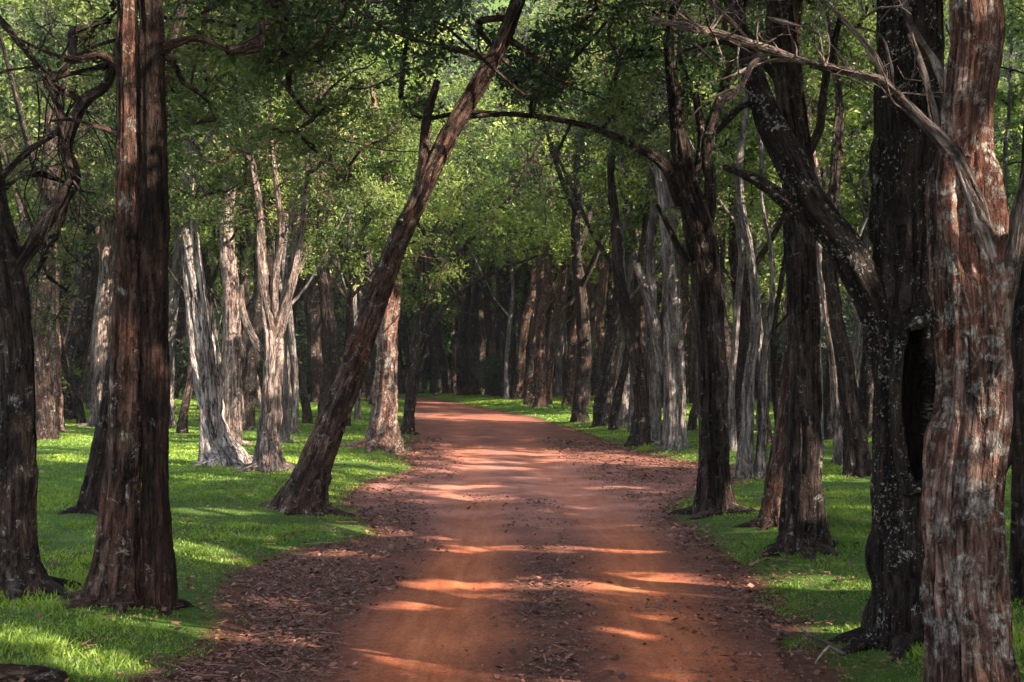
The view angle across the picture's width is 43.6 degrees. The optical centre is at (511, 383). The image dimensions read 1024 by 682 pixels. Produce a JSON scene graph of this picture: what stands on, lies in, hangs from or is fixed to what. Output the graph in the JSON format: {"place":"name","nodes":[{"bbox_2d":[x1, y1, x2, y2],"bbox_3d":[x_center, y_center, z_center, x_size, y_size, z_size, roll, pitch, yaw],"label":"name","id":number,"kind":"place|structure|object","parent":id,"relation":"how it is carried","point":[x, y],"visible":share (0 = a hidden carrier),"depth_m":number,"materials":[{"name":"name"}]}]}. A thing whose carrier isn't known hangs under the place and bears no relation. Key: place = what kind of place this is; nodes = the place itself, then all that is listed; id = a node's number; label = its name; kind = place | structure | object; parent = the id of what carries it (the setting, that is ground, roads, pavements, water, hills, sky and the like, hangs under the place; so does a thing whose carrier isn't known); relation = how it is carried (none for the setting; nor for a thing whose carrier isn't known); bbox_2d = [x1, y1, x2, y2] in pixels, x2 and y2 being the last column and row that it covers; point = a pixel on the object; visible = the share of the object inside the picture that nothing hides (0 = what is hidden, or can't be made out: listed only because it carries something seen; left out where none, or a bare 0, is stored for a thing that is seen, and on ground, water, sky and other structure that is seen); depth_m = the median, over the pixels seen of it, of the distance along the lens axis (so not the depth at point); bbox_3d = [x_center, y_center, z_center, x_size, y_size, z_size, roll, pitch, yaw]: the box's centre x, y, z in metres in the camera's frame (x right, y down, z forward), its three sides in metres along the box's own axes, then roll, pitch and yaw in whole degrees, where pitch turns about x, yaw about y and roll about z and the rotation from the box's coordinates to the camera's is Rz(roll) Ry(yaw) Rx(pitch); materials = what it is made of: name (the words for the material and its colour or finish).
{"place":"outdoors","nodes":[
{"label":"outdoors","id":0,"kind":"place"},
{"bbox_2d":[156,397,803,681],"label":"road","id":1,"kind":"structure","parent":0,"point":[399,636],"depth_m":10.99,"materials":[{"name":"brown soil"}]},
{"bbox_2d":[0,431,1023,681],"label":"leaf litter","id":2,"kind":"object","parent":1,"relation":"on","point":[288,651],"visible":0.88,"depth_m":10.32,"materials":[{"name":"brown plant"}]},
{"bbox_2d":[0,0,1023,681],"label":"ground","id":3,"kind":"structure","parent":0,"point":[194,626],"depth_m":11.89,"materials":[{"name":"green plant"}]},
{"bbox_2d":[0,663,67,681],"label":"fallen log","id":4,"kind":"object","parent":3,"relation":"on","point":[29,673],"visible":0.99,"depth_m":6.93,"materials":[{"name":"brown wood"}]},
{"bbox_2d":[0,0,91,292],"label":"woodland tree","id":5,"kind":"object","parent":3,"relation":"on","point":[19,228],"visible":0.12,"depth_m":36.91,"materials":[{"name":"green plant"}]},
{"bbox_2d":[0,0,105,419],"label":"woodland tree","id":6,"kind":"object","parent":3,"relation":"on","point":[77,341],"visible":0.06,"depth_m":40.85,"materials":[{"name":"green plant"}]},
{"bbox_2d":[0,0,110,423],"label":"woodland tree","id":7,"kind":"object","parent":3,"relation":"on","point":[77,401],"visible":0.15,"depth_m":37.32,"materials":[{"name":"green plant"}]},
{"bbox_2d":[0,0,115,439],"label":"woodland tree","id":8,"kind":"object","parent":3,"relation":"on","point":[46,423],"visible":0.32,"depth_m":31.18,"materials":[{"name":"green plant"}]},
{"bbox_2d":[0,31,183,433],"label":"tree","id":9,"kind":"object","parent":3,"relation":"on","point":[57,381],"visible":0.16,"depth_m":33.72,"materials":[{"name":"green plant"}]},
{"bbox_2d":[0,87,202,426],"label":"tree","id":10,"kind":"object","parent":3,"relation":"on","point":[101,333],"visible":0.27,"depth_m":37.17,"materials":[{"name":"brown plant"}]},
{"bbox_2d":[10,0,247,515],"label":"tree","id":11,"kind":"object","parent":3,"relation":"on","point":[88,498],"visible":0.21,"depth_m":15.38,"materials":[{"name":"green plant"}]},
{"bbox_2d":[70,7,239,432],"bbox_3d":[-9.676,-5.416,34.366,4.844,14.268,4.426,0,0,44],"label":"woodland tree","id":12,"kind":"object","parent":3,"relation":"on","point":[182,424],"visible":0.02,"depth_m":34.01,"materials":[{"name":"green plant"}]},
{"bbox_2d":[0,0,367,604],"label":"tree","id":13,"kind":"object","parent":3,"relation":"on","point":[22,568],"visible":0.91,"depth_m":9.55,"materials":[{"name":"green plant"}]},
{"bbox_2d":[174,339,194,398],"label":"shrub","id":14,"kind":"object","parent":3,"relation":"on","point":[180,352],"visible":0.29,"depth_m":59.83,"materials":[{"name":"green plant"}]},
{"bbox_2d":[168,183,239,408],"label":"woodland tree","id":15,"kind":"object","parent":3,"relation":"on","point":[209,279],"visible":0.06,"depth_m":48.29,"materials":[{"name":"green plant"}]},
{"bbox_2d":[168,12,251,426],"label":"woodland tree","id":16,"kind":"object","parent":3,"relation":"on","point":[174,293],"visible":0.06,"depth_m":37.58,"materials":[{"name":"grey plant"}]},
{"bbox_2d":[170,10,249,386],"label":"woodland tree","id":17,"kind":"object","parent":3,"relation":"on","point":[218,258],"visible":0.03,"depth_m":43.48,"materials":[{"name":"green plant"}]},
{"bbox_2d":[52,10,369,444],"bbox_3d":[-6.772,-4.196,29.261,6.670,11.870,6.039,0,0,-37],"label":"tree","id":18,"kind":"object","parent":3,"relation":"on","point":[232,384],"visible":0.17,"depth_m":29.70,"materials":[{"name":"green plant"}]},
{"bbox_2d":[10,0,417,467],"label":"tree","id":19,"kind":"object","parent":3,"relation":"on","point":[220,444],"visible":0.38,"depth_m":23.60,"materials":[{"name":"white plant"}]},
{"bbox_2d":[200,223,235,380],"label":"woodland tree","id":20,"kind":"object","parent":3,"relation":"on","point":[212,264],"visible":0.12,"depth_m":61.41,"materials":[{"name":"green plant"}]},
{"bbox_2d":[8,0,446,616],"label":"tree","id":21,"kind":"object","parent":3,"relation":"on","point":[134,560],"visible":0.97,"depth_m":9.27,"materials":[{"name":"brown plant"}]},
{"bbox_2d":[201,134,302,377],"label":"woodland tree","id":22,"kind":"object","parent":3,"relation":"on","point":[243,278],"visible":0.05,"depth_m":45.82,"materials":[{"name":"green plant"}]},
{"bbox_2d":[203,135,316,276],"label":"woodland tree","id":23,"kind":"object","parent":3,"relation":"on","point":[270,259],"visible":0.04,"depth_m":44.66,"materials":[{"name":"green plant"}]},
{"bbox_2d":[174,35,348,429],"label":"woodland tree","id":24,"kind":"object","parent":3,"relation":"on","point":[249,377],"visible":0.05,"depth_m":35.16,"materials":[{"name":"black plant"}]},
{"bbox_2d":[43,0,486,473],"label":"tree","id":25,"kind":"object","parent":3,"relation":"on","point":[268,455],"visible":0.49,"depth_m":22.55,"materials":[{"name":"green plant"}]},
{"bbox_2d":[205,67,346,423],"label":"woodland tree","id":26,"kind":"object","parent":3,"relation":"on","point":[307,417],"visible":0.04,"depth_m":38.10,"materials":[{"name":"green plant"}]},
{"bbox_2d":[234,207,343,408],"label":"woodland tree","id":27,"kind":"object","parent":3,"relation":"on","point":[304,273],"visible":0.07,"depth_m":48.86,"materials":[{"name":"green plant"}]},
{"bbox_2d":[178,5,402,442],"bbox_3d":[-5.142,-3.985,29.679,5.435,11.355,5.339,0,0,-18],"label":"tree","id":28,"kind":"object","parent":3,"relation":"on","point":[284,434],"visible":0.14,"depth_m":30.62,"materials":[{"name":"green plant"}]},
{"bbox_2d":[240,24,361,432],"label":"woodland tree","id":29,"kind":"object","parent":3,"relation":"on","point":[294,419],"visible":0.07,"depth_m":33.82,"materials":[{"name":"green plant"}]},
{"bbox_2d":[240,0,416,414],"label":"woodland tree","id":30,"kind":"object","parent":3,"relation":"on","point":[331,358],"visible":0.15,"depth_m":34.58,"materials":[{"name":"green plant"}]},
{"bbox_2d":[295,69,389,402],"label":"woodland tree","id":31,"kind":"object","parent":3,"relation":"on","point":[314,353],"visible":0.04,"depth_m":55.69,"materials":[{"name":"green plant"}]},
{"bbox_2d":[297,144,410,363],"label":"woodland tree","id":32,"kind":"object","parent":3,"relation":"on","point":[307,294],"visible":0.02,"depth_m":62.46,"materials":[{"name":"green plant"}]},
{"bbox_2d":[302,17,422,419],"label":"woodland tree","id":33,"kind":"object","parent":3,"relation":"on","point":[357,410],"visible":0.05,"depth_m":39.78,"materials":[{"name":"green plant"}]},
{"bbox_2d":[302,4,452,404],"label":"woodland tree","id":34,"kind":"object","parent":3,"relation":"on","point":[367,256],"visible":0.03,"depth_m":52.16,"materials":[{"name":"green plant"}]},
{"bbox_2d":[247,21,516,454],"bbox_3d":[-2.879,-3.072,28.215,6.049,9.751,4.770,0,0,0],"label":"tree","id":35,"kind":"object","parent":3,"relation":"on","point":[383,433],"visible":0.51,"depth_m":28.34,"materials":[{"name":"green plant"}]},
{"bbox_2d":[301,3,467,425],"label":"woodland tree","id":36,"kind":"object","parent":3,"relation":"on","point":[349,320],"visible":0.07,"depth_m":36.23,"materials":[{"name":"green plant"}]},
{"bbox_2d":[327,65,463,401],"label":"woodland tree","id":37,"kind":"object","parent":3,"relation":"on","point":[367,377],"depth_m":57.20,"materials":[{"name":"green plant"}]},
{"bbox_2d":[374,196,431,394],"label":"woodland tree","id":38,"kind":"object","parent":3,"relation":"on","point":[405,312],"visible":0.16,"depth_m":76.14,"materials":[{"name":"green plant"}]},
{"bbox_2d":[373,179,438,369],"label":"woodland tree","id":39,"kind":"object","parent":3,"relation":"on","point":[406,346],"visible":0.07,"depth_m":80.57,"materials":[{"name":"green plant"}]},
{"bbox_2d":[397,252,432,393],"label":"woodland tree","id":40,"kind":"object","parent":3,"relation":"on","point":[400,382],"visible":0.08,"depth_m":83.68,"materials":[{"name":"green plant"}]},
{"bbox_2d":[12,0,823,516],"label":"tree","id":41,"kind":"object","parent":3,"relation":"on","point":[304,488],"visible":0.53,"depth_m":16.11,"materials":[{"name":"brown plant"}]},
{"bbox_2d":[404,226,449,392],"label":"woodland tree","id":42,"kind":"object","parent":3,"relation":"on","point":[423,361],"visible":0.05,"depth_m":85.90,"materials":[{"name":"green plant"}]},
{"bbox_2d":[402,159,461,393],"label":"woodland tree","id":43,"kind":"object","parent":3,"relation":"on","point":[436,383],"visible":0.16,"depth_m":77.82,"materials":[{"name":"green plant"}]},
{"bbox_2d":[420,139,457,393],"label":"woodland tree","id":44,"kind":"object","parent":3,"relation":"on","point":[445,373],"visible":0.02,"depth_m":82.49,"materials":[{"name":"brown plant"}]},
{"bbox_2d":[407,74,498,395],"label":"woodland tree","id":45,"kind":"object","parent":3,"relation":"on","point":[463,379],"visible":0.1,"depth_m":69.63,"materials":[{"name":"green plant"}]},
{"bbox_2d":[427,89,487,394],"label":"woodland tree","id":46,"kind":"object","parent":3,"relation":"on","point":[471,338],"visible":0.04,"depth_m":75.14,"materials":[{"name":"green plant"}]},
{"bbox_2d":[430,232,494,393],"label":"woodland tree","id":47,"kind":"object","parent":3,"relation":"on","point":[458,300],"visible":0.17,"depth_m":80.12,"materials":[{"name":"green plant"}]},
{"bbox_2d":[441,119,510,393],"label":"woodland tree","id":48,"kind":"object","parent":3,"relation":"on","point":[481,349],"visible":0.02,"depth_m":78.36,"materials":[{"name":"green plant"}]},
{"bbox_2d":[431,45,531,397],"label":"woodland tree","id":49,"kind":"object","parent":3,"relation":"on","point":[502,288],"visible":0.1,"depth_m":62.39,"materials":[{"name":"green plant"}]},
{"bbox_2d":[441,125,524,395],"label":"woodland tree","id":50,"kind":"object","parent":3,"relation":"on","point":[494,346],"visible":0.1,"depth_m":66.64,"materials":[{"name":"green plant"}]},
{"bbox_2d":[441,143,530,394],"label":"woodland tree","id":51,"kind":"object","parent":3,"relation":"on","point":[488,313],"visible":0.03,"depth_m":69.08,"materials":[{"name":"green plant"}]},
{"bbox_2d":[443,94,532,381],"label":"woodland tree","id":52,"kind":"object","parent":3,"relation":"on","point":[513,328],"visible":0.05,"depth_m":63.97,"materials":[{"name":"green plant"}]},
{"bbox_2d":[461,98,537,399],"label":"woodland tree","id":53,"kind":"object","parent":3,"relation":"on","point":[513,259],"visible":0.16,"depth_m":58.61,"materials":[{"name":"green plant"}]},
{"bbox_2d":[475,356,525,396],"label":"shrub","id":54,"kind":"object","parent":3,"relation":"on","point":[487,381],"visible":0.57,"depth_m":64.39,"materials":[{"name":"green plant"}]},
{"bbox_2d":[2,0,1023,392],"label":"distant wood","id":55,"kind":"object","parent":3,"relation":"on","point":[446,324],"visible":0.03,"depth_m":95.71,"materials":[{"name":"green plant"}]},
{"bbox_2d":[393,70,638,434],"bbox_3d":[0.069,-3.666,35.653,6.816,10.727,5.052,0,0,0],"label":"tree","id":56,"kind":"object","parent":3,"relation":"on","point":[408,422],"visible":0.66,"depth_m":35.32,"materials":[{"name":"green plant"}]},
{"bbox_2d":[443,0,593,404],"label":"woodland tree","id":57,"kind":"object","parent":3,"relation":"on","point":[529,394],"visible":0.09,"depth_m":53.36,"materials":[{"name":"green plant"}]},
{"bbox_2d":[465,89,571,399],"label":"woodland tree","id":58,"kind":"object","parent":3,"relation":"on","point":[518,382],"visible":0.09,"depth_m":57.21,"materials":[{"name":"green plant"}]},
{"bbox_2d":[486,257,554,362],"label":"woodland tree","id":59,"kind":"object","parent":3,"relation":"on","point":[522,294],"visible":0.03,"depth_m":73.22,"materials":[{"name":"brown plant"}]},
{"bbox_2d":[467,19,607,407],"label":"woodland tree","id":60,"kind":"object","parent":3,"relation":"on","point":[539,372],"visible":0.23,"depth_m":49.23,"materials":[{"name":"green plant"}]},
{"bbox_2d":[492,84,610,404],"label":"woodland tree","id":61,"kind":"object","parent":3,"relation":"on","point":[559,311],"visible":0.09,"depth_m":51.53,"materials":[{"name":"green plant"}]},
{"bbox_2d":[482,0,625,422],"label":"woodland tree","id":62,"kind":"object","parent":3,"relation":"on","point":[581,403],"visible":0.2,"depth_m":40.63,"materials":[{"name":"green plant"}]},
{"bbox_2d":[553,260,574,396],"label":"woodland tree","id":63,"kind":"object","parent":3,"relation":"on","point":[558,371],"visible":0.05,"depth_m":65.62,"materials":[{"name":"brown plant"}]},
{"bbox_2d":[513,72,634,404],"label":"woodland tree","id":64,"kind":"object","parent":3,"relation":"on","point":[570,371],"visible":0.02,"depth_m":52.03,"materials":[{"name":"brown plant"}]},
{"bbox_2d":[520,65,660,375],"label":"woodland tree","id":65,"kind":"object","parent":3,"relation":"on","point":[602,269],"visible":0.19,"depth_m":45.19,"materials":[{"name":"green plant"}]},
{"bbox_2d":[518,0,692,426],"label":"woodland tree","id":66,"kind":"object","parent":3,"relation":"on","point":[602,404],"visible":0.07,"depth_m":38.16,"materials":[{"name":"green plant"}]},
{"bbox_2d":[363,0,875,520],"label":"tree","id":67,"kind":"object","parent":3,"relation":"on","point":[701,262],"visible":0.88,"depth_m":16.05,"materials":[{"name":"green plant"}]},
{"bbox_2d":[543,0,696,431],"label":"woodland tree","id":68,"kind":"object","parent":3,"relation":"on","point":[624,186],"visible":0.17,"depth_m":34.95,"materials":[{"name":"green plant"}]},
{"bbox_2d":[596,200,660,372],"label":"woodland tree","id":69,"kind":"object","parent":3,"relation":"on","point":[641,321],"depth_m":57.01,"materials":[{"name":"brown plant"}]},
{"bbox_2d":[571,20,696,429],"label":"woodland tree","id":70,"kind":"object","parent":3,"relation":"on","point":[613,423],"visible":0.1,"depth_m":36.06,"materials":[{"name":"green plant"}]},
{"bbox_2d":[503,0,766,446],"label":"tree","id":71,"kind":"object","parent":3,"relation":"on","point":[639,434],"visible":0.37,"depth_m":30.57,"materials":[{"name":"green plant"}]},
{"bbox_2d":[567,25,728,426],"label":"woodland tree","id":72,"kind":"object","parent":3,"relation":"on","point":[624,404],"visible":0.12,"depth_m":36.99,"materials":[{"name":"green plant"}]},
{"bbox_2d":[554,1,750,443],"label":"tree","id":73,"kind":"object","parent":3,"relation":"on","point":[654,392],"visible":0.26,"depth_m":30.63,"materials":[{"name":"brown plant"}]},
{"bbox_2d":[618,68,728,323],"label":"woodland tree","id":74,"kind":"object","parent":3,"relation":"on","point":[684,270],"visible":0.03,"depth_m":45.29,"materials":[{"name":"brown plant"}]},
{"bbox_2d":[510,0,843,451],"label":"tree","id":75,"kind":"object","parent":3,"relation":"on","point":[668,347],"visible":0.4,"depth_m":28.74,"materials":[{"name":"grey plant"}]},
{"bbox_2d":[659,234,694,399],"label":"woodland tree","id":76,"kind":"object","parent":3,"relation":"on","point":[691,325],"depth_m":57.15,"materials":[{"name":"brown plant"}]},
{"bbox_2d":[640,193,728,403],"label":"woodland tree","id":77,"kind":"object","parent":3,"relation":"on","point":[694,384],"visible":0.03,"depth_m":53.80,"materials":[{"name":"brown plant"}]},
{"bbox_2d":[632,66,758,430],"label":"woodland tree","id":78,"kind":"object","parent":3,"relation":"on","point":[692,420],"visible":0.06,"depth_m":35.05,"materials":[{"name":"brown plant"}]},
{"bbox_2d":[627,0,815,443],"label":"woodland tree","id":79,"kind":"object","parent":3,"relation":"on","point":[768,426],"visible":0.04,"depth_m":30.36,"materials":[{"name":"green plant"}]},
{"bbox_2d":[576,0,873,479],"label":"tree","id":80,"kind":"object","parent":3,"relation":"on","point":[746,465],"visible":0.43,"depth_m":22.12,"materials":[{"name":"grey plant"}]},
{"bbox_2d":[616,19,834,440],"bbox_3d":[5.443,-4.709,30.245,5.157,12.842,5.209,0,0,-27],"label":"woodland tree","id":81,"kind":"object","parent":3,"relation":"on","point":[744,330],"visible":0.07,"depth_m":30.57,"materials":[{"name":"green plant"}]},
{"bbox_2d":[607,0,846,559],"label":"tree","id":82,"kind":"object","parent":3,"relation":"on","point":[803,523],"visible":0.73,"depth_m":12.20,"materials":[{"name":"brown plant"}]},
{"bbox_2d":[678,123,781,418],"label":"woodland tree","id":83,"kind":"object","parent":3,"relation":"on","point":[761,237],"visible":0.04,"depth_m":41.55,"materials":[{"name":"green plant"}]},
{"bbox_2d":[691,84,785,430],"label":"woodland tree","id":84,"kind":"object","parent":3,"relation":"on","point":[756,223],"visible":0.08,"depth_m":35.79,"materials":[{"name":"green plant"}]},
{"bbox_2d":[647,4,834,450],"bbox_3d":[5.109,-4.282,27.966,4.371,12.174,4.568,0,0,23],"label":"woodland tree","id":85,"kind":"object","parent":3,"relation":"on","point":[736,302],"visible":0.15,"depth_m":27.80,"materials":[{"name":"green plant"}]},
{"bbox_2d":[717,162,781,378],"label":"woodland tree","id":86,"kind":"object","parent":3,"relation":"on","point":[728,340],"visible":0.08,"depth_m":43.89,"materials":[{"name":"green plant"}]},
{"bbox_2d":[665,0,836,530],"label":"tree","id":87,"kind":"object","parent":3,"relation":"on","point":[768,516],"visible":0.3,"depth_m":14.39,"materials":[{"name":"brown plant"}]},
{"bbox_2d":[758,210,787,407],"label":"woodland tree","id":88,"kind":"object","parent":3,"relation":"on","point":[761,288],"visible":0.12,"depth_m":48.23,"materials":[{"name":"green plant"}]},
{"bbox_2d":[724,0,875,451],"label":"woodland tree","id":89,"kind":"object","parent":3,"relation":"on","point":[849,118],"visible":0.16,"depth_m":26.87,"materials":[{"name":"green plant"}]},
{"bbox_2d":[744,30,862,429],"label":"woodland tree","id":90,"kind":"object","parent":3,"relation":"on","point":[774,388],"visible":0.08,"depth_m":32.44,"materials":[{"name":"green plant"}]},
{"bbox_2d":[744,3,875,439],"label":"woodland tree","id":91,"kind":"object","parent":3,"relation":"on","point":[827,423],"visible":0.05,"depth_m":31.84,"materials":[{"name":"green plant"}]},
{"bbox_2d":[715,0,944,661],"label":"tree","id":92,"kind":"object","parent":3,"relation":"on","point":[886,289],"visible":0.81,"depth_m":7.94,"materials":[{"name":"black plant"}]},
{"bbox_2d":[637,0,1023,681],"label":"tree","id":93,"kind":"object","parent":3,"relation":"on","point":[975,242],"visible":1,"depth_m":6.07,"materials":[{"name":"red plant"}]},
{"bbox_2d":[682,0,1023,477],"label":"tree","id":94,"kind":"object","parent":3,"relation":"on","point":[857,459],"visible":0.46,"depth_m":21.32,"materials":[{"name":"green plant"}]},
{"bbox_2d":[694,0,1021,465],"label":"tree","id":95,"kind":"object","parent":3,"relation":"on","point":[837,457],"visible":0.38,"depth_m":23.79,"materials":[{"name":"brown plant"}]},
{"bbox_2d":[800,0,949,379],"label":"woodland tree","id":96,"kind":"object","parent":3,"relation":"on","point":[856,333],"visible":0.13,"depth_m":30.24,"materials":[{"name":"green plant"}]},
{"bbox_2d":[763,2,994,436],"bbox_3d":[9.493,-5.340,32.905,6.000,14.093,5.489,0,0,5],"label":"woodland tree","id":97,"kind":"object","parent":3,"relation":"on","point":[866,386],"visible":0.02,"depth_m":32.59,"materials":[{"name":"green plant"}]},
{"bbox_2d":[945,1,1023,197],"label":"woodland tree","id":98,"kind":"object","parent":3,"relation":"on","point":[1015,62],"visible":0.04,"depth_m":51.96,"materials":[{"name":"green plant"}]},
{"bbox_2d":[993,0,1023,333],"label":"woodland tree","id":99,"kind":"object","parent":3,"relation":"on","point":[1011,94],"visible":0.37,"depth_m":28.47,"materials":[{"name":"green plant"}]},
{"bbox_2d":[1007,121,1023,607],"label":"tree","id":100,"kind":"object","parent":3,"relation":"on","point":[1016,554],"visible":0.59,"depth_m":9.14,"materials":[{"name":"brown plant"}]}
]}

